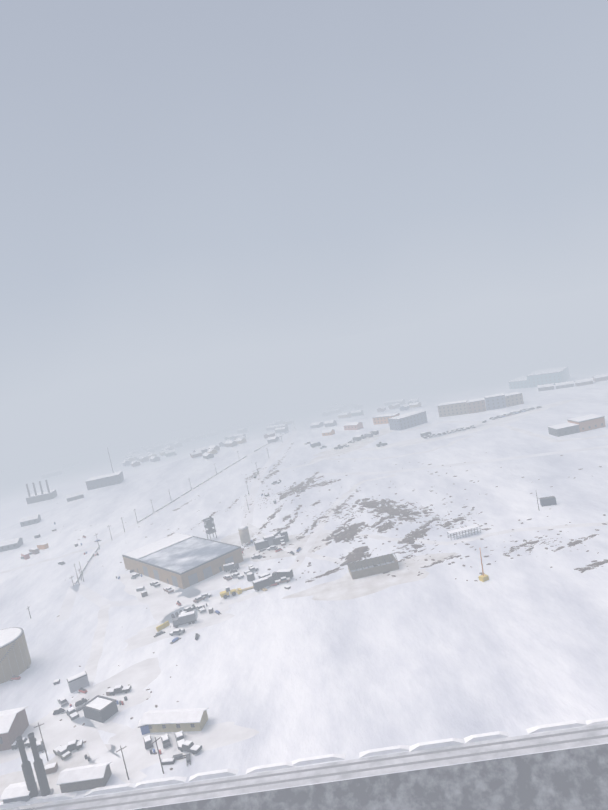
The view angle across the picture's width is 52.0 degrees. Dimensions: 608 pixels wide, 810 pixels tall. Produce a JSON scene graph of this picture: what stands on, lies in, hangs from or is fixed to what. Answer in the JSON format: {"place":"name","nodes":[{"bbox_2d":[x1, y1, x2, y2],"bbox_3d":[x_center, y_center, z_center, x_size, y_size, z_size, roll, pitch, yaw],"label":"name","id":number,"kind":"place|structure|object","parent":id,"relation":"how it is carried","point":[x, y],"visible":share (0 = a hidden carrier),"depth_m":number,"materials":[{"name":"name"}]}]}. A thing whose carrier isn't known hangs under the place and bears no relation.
{"place":"outdoors","nodes":[
{"label":"outdoors","id":0,"kind":"place"},
{"bbox_2d":[0,538,22,551],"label":"building","id":1,"kind":"structure","parent":0,"point":[10,544],"depth_m":367.87,"materials":[{"name":"grey"}]},
{"bbox_2d":[19,514,40,526],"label":"building","id":2,"kind":"structure","parent":0,"point":[29,520],"depth_m":426.39,"materials":[{"name":"grey"}]},
{"bbox_2d":[0,546,99,573],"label":"track","id":3,"kind":"structure","parent":0,"point":[51,559],"depth_m":328.40,"materials":[{"name":"white snow"}]},
{"bbox_2d":[40,468,61,478],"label":"building","id":4,"kind":"structure","parent":0,"point":[51,473],"depth_m":640.85,"materials":[{"name":"grey"}]},
{"bbox_2d":[62,459,78,467],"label":"building","id":5,"kind":"structure","parent":0,"point":[69,463],"depth_m":691.36,"materials":[{"name":"grey"}]},
{"bbox_2d":[72,604,146,782],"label":"track","id":6,"kind":"structure","parent":0,"point":[95,746],"depth_m":161.02,"materials":[{"name":"white snow"}]},
{"bbox_2d":[65,707,78,720],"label":"car","id":7,"kind":"object","parent":6,"relation":"on","point":[72,713],"visible":1,"depth_m":168.42,"materials":[{"name":"grey"}]},
{"bbox_2d":[71,583,147,606],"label":"yard road","id":8,"kind":"structure","parent":0,"point":[97,599],"depth_m":253.92,"materials":[{"name":"white snow"}]},
{"bbox_2d":[76,716,189,761],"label":"track","id":9,"kind":"structure","parent":0,"point":[128,734],"depth_m":154.13,"materials":[{"name":"white snow"}]},
{"bbox_2d":[143,735,152,748],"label":"car","id":10,"kind":"object","parent":9,"relation":"on","point":[147,741],"visible":0.92,"depth_m":148.48,"materials":[{"name":"black metal"}]},
{"bbox_2d":[0,349,282,529],"bbox_3d":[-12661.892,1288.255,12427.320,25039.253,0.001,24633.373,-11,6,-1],"label":"sea ice","id":11,"kind":"structure","parent":0,"point":[86,427],"depth_m":1136.62,"materials":[{"name":"white ice"}]},
{"bbox_2d":[26,480,56,503],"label":"power plant","id":12,"kind":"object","parent":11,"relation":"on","point":[41,496],"visible":0.96,"depth_m":508.08,"materials":[{"name":"grey metal"}]},
{"bbox_2d":[56,432,289,621],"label":"shore road","id":13,"kind":"structure","parent":0,"point":[67,605],"depth_m":307.42,"materials":[{"name":"white snow"}]},
{"bbox_2d":[203,516,216,539],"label":"water tower","id":14,"kind":"structure","parent":0,"point":[209,525],"depth_m":306.64,"materials":[{"name":"black metal"}]},
{"bbox_2d":[224,441,237,446],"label":"hill house","id":15,"kind":"structure","parent":0,"point":[230,443],"depth_m":594.24,"materials":[{"name":"white"}]},
{"bbox_2d":[176,500,340,606],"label":"track","id":16,"kind":"structure","parent":0,"point":[310,542],"depth_m":251.66,"materials":[{"name":"white snow"}]},
{"bbox_2d":[252,577,274,590],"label":"truck","id":17,"kind":"object","parent":16,"relation":"on","point":[260,584],"visible":0.96,"depth_m":231.14,"materials":[{"name":"grey"}]},
{"bbox_2d":[241,383,298,525],"bbox_3d":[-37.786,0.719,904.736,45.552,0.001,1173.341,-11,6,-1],"label":"road","id":18,"kind":"structure","parent":0,"point":[250,498],"depth_m":437.15,"materials":[{"name":"white snow"}]},
{"bbox_2d":[243,523,345,563],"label":"track","id":19,"kind":"structure","parent":0,"point":[253,529],"depth_m":266.72,"materials":[{"name":"white snow"}]},
{"bbox_2d":[0,0,607,405],"bbox_3d":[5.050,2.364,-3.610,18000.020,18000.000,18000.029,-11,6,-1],"label":"sky","id":20,"kind":"structure","parent":0,"point":[187,183],"depth_m":8090.53,"materials":[{"name":"grey"}]},
{"bbox_2d":[0,285,607,809],"bbox_3d":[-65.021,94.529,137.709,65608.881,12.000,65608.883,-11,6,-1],"label":"ground","id":21,"kind":"structure","parent":0,"point":[514,645],"depth_m":215.54,"materials":[{"name":"white snow"}]},
{"bbox_2d":[0,706,28,750],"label":"power house","id":22,"kind":"structure","parent":21,"relation":"on","point":[14,723],"depth_m":162.54,"materials":[{"name":"grey metal"}]},
{"bbox_2d":[0,627,30,683],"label":"fuel tank","id":23,"kind":"object","parent":21,"relation":"on","point":[15,659],"visible":1,"depth_m":200.97,"materials":[{"name":"metal"}]},
{"bbox_2d":[0,744,117,809],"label":"yard stacks","id":24,"kind":"object","parent":21,"relation":"on","point":[76,758],"visible":0.29,"depth_m":147.27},
{"bbox_2d":[0,780,37,803],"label":"shed","id":25,"kind":"structure","parent":24,"relation":"on","point":[14,792],"depth_m":137.55,"materials":[{"name":"grey"}]},
{"bbox_2d":[16,732,53,797],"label":"exhaust stacks","id":26,"kind":"object","parent":24,"relation":"on","point":[42,779],"visible":0.92,"depth_m":137.12,"materials":[{"name":"black metal"}]},
{"bbox_2d":[44,762,57,774],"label":"clutter stack","id":27,"kind":"object","parent":24,"relation":"on","point":[51,768],"visible":0.79,"depth_m":146.12,"materials":[{"name":"brown"}]},
{"bbox_2d":[53,745,71,759],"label":"car","id":28,"kind":"object","parent":24,"relation":"on","point":[63,753],"visible":0.98,"depth_m":151.04,"materials":[{"name":"white"}]},
{"bbox_2d":[61,740,82,750],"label":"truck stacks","id":29,"kind":"object","parent":24,"relation":"on","point":[74,745],"visible":0.58,"depth_m":153.05,"materials":[{"name":"black metal"}]},
{"bbox_2d":[65,491,83,501],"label":"building","id":30,"kind":"structure","parent":21,"relation":"on","point":[74,496],"depth_m":484.84,"materials":[{"name":"grey"}]},
{"bbox_2d":[67,671,89,692],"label":"shed","id":31,"kind":"structure","parent":21,"relation":"on","point":[76,682],"depth_m":183.41,"materials":[{"name":"grey"}]},
{"bbox_2d":[0,657,160,763],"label":"yard shed","id":32,"kind":"structure","parent":21,"relation":"on","point":[139,677],"depth_m":168.78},
{"bbox_2d":[11,737,36,749],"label":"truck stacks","id":33,"kind":"object","parent":32,"relation":"on","point":[26,742],"visible":0.44,"depth_m":158.82,"materials":[{"name":"black metal"}]},
{"bbox_2d":[57,696,68,706],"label":"car","id":34,"kind":"object","parent":32,"relation":"on","point":[62,701],"visible":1,"depth_m":175.87,"materials":[{"name":"metal"}]},
{"bbox_2d":[109,685,131,695],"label":"yard truck","id":35,"kind":"object","parent":32,"relation":"on","point":[117,689],"visible":1,"depth_m":175.85,"materials":[{"name":"black metal"}]},
{"bbox_2d":[56,762,111,792],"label":"building","id":36,"kind":"structure","parent":21,"relation":"on","point":[81,778],"depth_m":137.90,"materials":[{"name":"grey"}]},
{"bbox_2d":[86,471,123,489],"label":"building","id":37,"kind":"structure","parent":21,"relation":"on","point":[109,479],"depth_m":517.29,"materials":[{"name":"grey"}]},
{"bbox_2d":[57,608,178,769],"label":"stones","id":38,"kind":"object","parent":21,"relation":"on","point":[156,706],"visible":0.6,"depth_m":165.98,"materials":[{"name":"stone"}]},
{"bbox_2d":[117,574,206,622],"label":"dirt patch","id":39,"kind":"object","parent":21,"relation":"on","point":[160,601],"visible":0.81,"depth_m":244.42,"materials":[{"name":"white snow"}]},
{"bbox_2d":[161,758,175,764],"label":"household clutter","id":40,"kind":"object","parent":21,"relation":"on","point":[168,761],"visible":0.89,"depth_m":140.76,"materials":[{"name":"white metal"}]},
{"bbox_2d":[91,722,258,769],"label":"yard home","id":41,"kind":"object","parent":21,"relation":"on","point":[209,737],"visible":0.56,"depth_m":147.82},
{"bbox_2d":[138,720,149,734],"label":"porch","id":42,"kind":"object","parent":41,"relation":"on","point":[144,728],"visible":0.41,"depth_m":154.16,"materials":[{"name":"blue paint"}]},
{"bbox_2d":[161,734,170,747],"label":"car","id":43,"kind":"object","parent":41,"relation":"on","point":[166,742],"visible":1,"depth_m":147.49,"materials":[{"name":"grey"}]},
{"bbox_2d":[139,708,208,732],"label":"building","id":44,"kind":"structure","parent":41,"relation":"on","point":[178,720],"depth_m":153.23,"materials":[{"name":"beige"}]},
{"bbox_2d":[175,731,184,745],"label":"car","id":45,"kind":"object","parent":41,"relation":"on","point":[179,737],"visible":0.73,"depth_m":147.25,"materials":[{"name":"metal"}]},
{"bbox_2d":[178,740,201,754],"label":"home truck","id":46,"kind":"object","parent":41,"relation":"on","point":[190,747],"visible":0.96,"depth_m":143.39,"materials":[{"name":"grey"}]},
{"bbox_2d":[123,596,234,650],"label":"dirt patch","id":47,"kind":"object","parent":21,"relation":"on","point":[143,637],"visible":0.65,"depth_m":212.76,"materials":[{"name":"white snow"}]},
{"bbox_2d":[156,621,169,631],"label":"plough blade","id":48,"kind":"object","parent":47,"relation":"on","point":[162,626],"visible":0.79,"depth_m":214.18,"materials":[{"name":"yellow paint"}]},
{"bbox_2d":[169,629,182,635],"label":"car","id":49,"kind":"object","parent":47,"relation":"on","point":[179,632],"visible":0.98,"depth_m":206.63,"materials":[{"name":"white metal"}]},
{"bbox_2d":[172,611,196,627],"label":"plough truck","id":50,"kind":"object","parent":47,"relation":"on","point":[186,618],"visible":1,"depth_m":212.93,"materials":[{"name":"grey"}]},
{"bbox_2d":[74,431,288,583],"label":"utilidor","id":51,"kind":"object","parent":21,"relation":"on","point":[79,576],"visible":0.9,"depth_m":403.06,"materials":[{"name":"grey wood"}]},
{"bbox_2d":[122,533,243,588],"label":"warehouse","id":52,"kind":"structure","parent":21,"relation":"on","point":[181,560],"depth_m":267.09,"materials":[{"name":"beige"}]},
{"bbox_2d":[175,558,249,597],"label":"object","id":53,"kind":"object","parent":21,"relation":"on","point":[217,581],"visible":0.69,"depth_m":247.45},
{"bbox_2d":[223,562,238,571],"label":"truck","id":54,"kind":"object","parent":53,"relation":"on","point":[228,567],"visible":1,"depth_m":257.19,"materials":[{"name":"grey"}]},
{"bbox_2d":[220,586,241,598],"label":"loader","id":55,"kind":"object","parent":21,"relation":"on","point":[224,594],"visible":1,"depth_m":230.18,"materials":[{"name":"yellow paint"}]},
{"bbox_2d":[221,529,260,545],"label":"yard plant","id":56,"kind":"object","parent":21,"relation":"on","point":[233,539],"visible":0.42,"depth_m":300.70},
{"bbox_2d":[238,526,250,545],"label":"cement silo","id":57,"kind":"object","parent":21,"relation":"on","point":[244,535],"visible":0.98,"depth_m":285.66,"materials":[{"name":"paint"}]},
{"bbox_2d":[256,503,283,533],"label":"rock line","id":58,"kind":"object","parent":21,"relation":"on","point":[272,516],"visible":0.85,"depth_m":324.52,"materials":[{"name":"stone"}]},
{"bbox_2d":[254,530,288,550],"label":"crusher conveyors","id":59,"kind":"object","parent":21,"relation":"on","point":[267,541],"visible":0.96,"depth_m":278.57,"materials":[{"name":"grey"}]},
{"bbox_2d":[275,576,289,584],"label":"truck","id":60,"kind":"object","parent":21,"relation":"on","point":[283,579],"visible":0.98,"depth_m":232.82,"materials":[{"name":"white metal"}]},
{"bbox_2d":[272,569,293,580],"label":"truck","id":61,"kind":"object","parent":21,"relation":"on","point":[280,573],"visible":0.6,"depth_m":235.87,"materials":[{"name":"grey"}]},
{"bbox_2d":[239,530,335,563],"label":"yard plant","id":62,"kind":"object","parent":21,"relation":"on","point":[251,551],"visible":0.38,"depth_m":272.16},
{"bbox_2d":[265,476,323,499],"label":"outcrop rock","id":63,"kind":"object","parent":21,"relation":"on","point":[296,489],"visible":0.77,"depth_m":376.63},
{"bbox_2d":[289,511,329,544],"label":"rock line","id":64,"kind":"object","parent":21,"relation":"on","point":[312,528],"visible":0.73,"depth_m":293.87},
{"bbox_2d":[303,479,340,489],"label":"outcrop rock","id":65,"kind":"object","parent":21,"relation":"on","point":[323,483],"visible":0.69,"depth_m":375.36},
{"bbox_2d":[305,567,340,582],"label":"slope rock","id":66,"kind":"object","parent":21,"relation":"on","point":[328,572],"visible":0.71,"depth_m":233.46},
{"bbox_2d":[313,515,356,550],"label":"rock line","id":67,"kind":"object","parent":21,"relation":"on","point":[339,529],"visible":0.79,"depth_m":281.26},
{"bbox_2d":[304,502,370,525],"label":"outcrop rock","id":68,"kind":"object","parent":21,"relation":"on","point":[337,512],"visible":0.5,"depth_m":308.61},
{"bbox_2d":[326,522,369,543],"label":"outcrop rock","id":69,"kind":"object","parent":21,"relation":"on","point":[350,532],"visible":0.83,"depth_m":274.69,"materials":[{"name":"grey stone"}]},
{"bbox_2d":[308,427,395,463],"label":"yard works","id":70,"kind":"structure","parent":21,"relation":"on","point":[355,445],"depth_m":476.89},
{"bbox_2d":[337,546,376,565],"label":"outcrop rock","id":71,"kind":"object","parent":21,"relation":"on","point":[355,554],"visible":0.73,"depth_m":245.70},
{"bbox_2d":[243,462,490,580],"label":"rocks","id":72,"kind":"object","parent":21,"relation":"on","point":[396,535],"depth_m":258.74,"materials":[{"name":"grey stone"}]},
{"bbox_2d":[282,553,458,600],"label":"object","id":73,"kind":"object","parent":21,"relation":"on","point":[346,586],"visible":0.81,"depth_m":219.27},
{"bbox_2d":[347,553,398,578],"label":"building","id":74,"kind":"structure","parent":73,"relation":"on","point":[369,562],"depth_m":225.48,"materials":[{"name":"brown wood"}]},
{"bbox_2d":[373,413,399,424],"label":"building","id":75,"kind":"structure","parent":21,"relation":"on","point":[381,419],"depth_m":554.06,"materials":[{"name":"paint"}]},
{"bbox_2d":[376,520,397,532],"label":"outcrop rock","id":76,"kind":"object","parent":21,"relation":"on","point":[386,526],"visible":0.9,"depth_m":273.62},
{"bbox_2d":[352,495,433,523],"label":"outcrop rock","id":77,"kind":"object","parent":21,"relation":"on","point":[388,509],"visible":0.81,"depth_m":297.29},
{"bbox_2d":[388,411,427,430],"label":"apartment building","id":78,"kind":"structure","parent":21,"relation":"on","point":[407,420],"depth_m":510.09,"materials":[{"name":"blue stone"}]},
{"bbox_2d":[377,538,439,561],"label":"outcrop rock","id":79,"kind":"object","parent":21,"relation":"on","point":[416,547],"visible":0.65,"depth_m":241.64,"materials":[{"name":"grey stone"}]},
{"bbox_2d":[397,528,430,543],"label":"outcrop rock","id":80,"kind":"object","parent":21,"relation":"on","point":[418,534],"visible":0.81,"depth_m":253.63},
{"bbox_2d":[405,515,446,537],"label":"rock line","id":81,"kind":"object","parent":21,"relation":"on","point":[420,527],"visible":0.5,"depth_m":262.95,"materials":[{"name":"stone"}]},
{"bbox_2d":[420,555,460,567],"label":"rock line","id":82,"kind":"object","parent":21,"relation":"on","point":[440,561],"visible":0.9,"depth_m":224.29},
{"bbox_2d":[362,415,528,451],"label":"park yard","id":83,"kind":"structure","parent":21,"relation":"on","point":[440,437],"depth_m":448.08,"materials":[{"name":"white snow"}]},
{"bbox_2d":[438,400,468,416],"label":"row flats","id":84,"kind":"structure","parent":21,"relation":"on","point":[453,408],"depth_m":523.66,"materials":[{"name":"brown"}]},
{"bbox_2d":[414,515,493,529],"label":"outcrop rock","id":85,"kind":"object","parent":21,"relation":"on","point":[445,523],"visible":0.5,"depth_m":262.74,"materials":[{"name":"stone"}]},
{"bbox_2d":[308,453,606,567],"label":"slope stones","id":86,"kind":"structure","parent":21,"relation":"on","point":[309,563],"depth_m":245.72,"materials":[{"name":"grey stone"}]},
{"bbox_2d":[440,512,476,527],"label":"rock line","id":87,"kind":"object","parent":21,"relation":"on","point":[455,520],"visible":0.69,"depth_m":263.11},
{"bbox_2d":[447,524,480,539],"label":"pipe rack","id":88,"kind":"object","parent":21,"relation":"on","point":[471,527],"visible":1,"depth_m":243.70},
{"bbox_2d":[467,398,485,413],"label":"row flats","id":89,"kind":"structure","parent":21,"relation":"on","point":[476,405],"depth_m":515.72,"materials":[{"name":"brown"}]},
{"bbox_2d":[479,550,488,581],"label":"crane","id":90,"kind":"object","parent":21,"relation":"on","point":[483,577],"visible":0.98,"depth_m":201.57,"materials":[{"name":"yellow paint"}]},
{"bbox_2d":[484,393,505,409],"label":"row flats","id":91,"kind":"structure","parent":21,"relation":"on","point":[495,401],"depth_m":513.94,"materials":[{"name":"grey"}]},
{"bbox_2d":[424,397,583,439],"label":"road","id":92,"kind":"structure","parent":21,"relation":"on","point":[546,406],"depth_m":472.21,"materials":[{"name":"white snow"}]},
{"bbox_2d":[504,392,523,406],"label":"row flats","id":93,"kind":"structure","parent":21,"relation":"on","point":[513,398],"depth_m":513.63,"materials":[{"name":"brown"}]},
{"bbox_2d":[509,376,527,388],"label":"building","id":94,"kind":"structure","parent":21,"relation":"on","point":[519,382],"depth_m":603.05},
{"bbox_2d":[484,529,585,558],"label":"outcrop rock","id":95,"kind":"object","parent":21,"relation":"on","point":[532,542],"visible":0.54,"depth_m":223.41,"materials":[{"name":"grey stone"}]},
{"bbox_2d":[539,496,556,506],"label":"dark container","id":96,"kind":"object","parent":21,"relation":"on","point":[547,501],"visible":1,"depth_m":259.63,"materials":[{"name":"blue paint"}]},
{"bbox_2d":[527,366,569,387],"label":"apartment building","id":97,"kind":"structure","parent":21,"relation":"on","point":[536,378],"depth_m":588.61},
{"bbox_2d":[548,422,579,436],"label":"building","id":98,"kind":"structure","parent":21,"relation":"on","point":[563,429],"depth_m":376.43,"materials":[{"name":"grey"}]},
{"bbox_2d":[554,534,598,551],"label":"rock line","id":99,"kind":"object","parent":21,"relation":"on","point":[575,542],"visible":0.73,"depth_m":216.78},
{"bbox_2d":[568,414,605,431],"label":"building","id":100,"kind":"structure","parent":21,"relation":"on","point":[589,422],"depth_m":377.19,"materials":[{"name":"brown"}]},
{"bbox_2d":[574,559,607,572],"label":"rock line","id":101,"kind":"object","parent":21,"relation":"on","point":[593,565],"visible":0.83,"depth_m":196.50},
{"bbox_2d":[0,717,607,809],"bbox_3d":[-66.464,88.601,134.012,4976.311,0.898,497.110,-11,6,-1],"label":"parapet ledge","id":102,"kind":"structure","parent":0,"point":[435,753],"depth_m":128.73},
{"bbox_2d":[310,422,323,427],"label":"house","id":103,"kind":"structure","parent":0,"point":[316,424],"depth_m":611.45,"materials":[{"name":"grey"}]},
{"bbox_2d":[261,447,377,474],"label":"track","id":104,"kind":"structure","parent":0,"point":[320,460],"depth_m":448.31,"materials":[{"name":"white snow"}]},
{"bbox_2d":[322,429,334,435],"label":"house","id":105,"kind":"structure","parent":0,"point":[328,432],"depth_m":551.14,"materials":[{"name":"white paint"}]},
{"bbox_2d":[324,420,336,426],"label":"house","id":106,"kind":"structure","parent":0,"point":[330,423],"depth_m":600.89,"materials":[{"name":"grey"}]},
{"bbox_2d":[343,422,362,429],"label":"pink house","id":107,"kind":"structure","parent":0,"point":[352,425],"depth_m":553.32,"materials":[{"name":"brown"}]},
{"bbox_2d":[336,474,394,500],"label":"track","id":108,"kind":"structure","parent":0,"point":[354,487],"depth_m":355.09,"materials":[{"name":"white snow"}]},
{"bbox_2d":[325,436,472,459],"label":"track","id":109,"kind":"structure","parent":0,"point":[436,448],"depth_m":417.37,"materials":[{"name":"white snow"}]},
{"bbox_2d":[310,445,607,475],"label":"road","id":110,"kind":"structure","parent":0,"point":[468,463],"depth_m":356.52,"materials":[{"name":"white snow"}]},
{"bbox_2d":[318,522,607,544],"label":"track","id":111,"kind":"structure","parent":0,"point":[378,537],"depth_m":240.08,"materials":[{"name":"white snow"}]},
{"bbox_2d":[400,421,607,441],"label":"track","id":112,"kind":"structure","parent":0,"point":[550,439],"depth_m":413.15,"materials":[{"name":"white snow"}]},
{"bbox_2d":[538,383,553,390],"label":"building","id":113,"kind":"structure","parent":0,"point":[544,387],"depth_m":559.21,"materials":[{"name":"grey"}]},
{"bbox_2d":[555,381,573,388],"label":"building","id":114,"kind":"structure","parent":0,"point":[564,384],"depth_m":552.25,"materials":[{"name":"grey"}]},
{"bbox_2d":[574,378,592,385],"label":"building","id":115,"kind":"structure","parent":0,"point":[588,381],"depth_m":546.22,"materials":[{"name":"white"}]},
{"bbox_2d":[592,373,607,381],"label":"building","id":116,"kind":"structure","parent":0,"point":[601,377],"depth_m":550.13,"materials":[{"name":"grey"}]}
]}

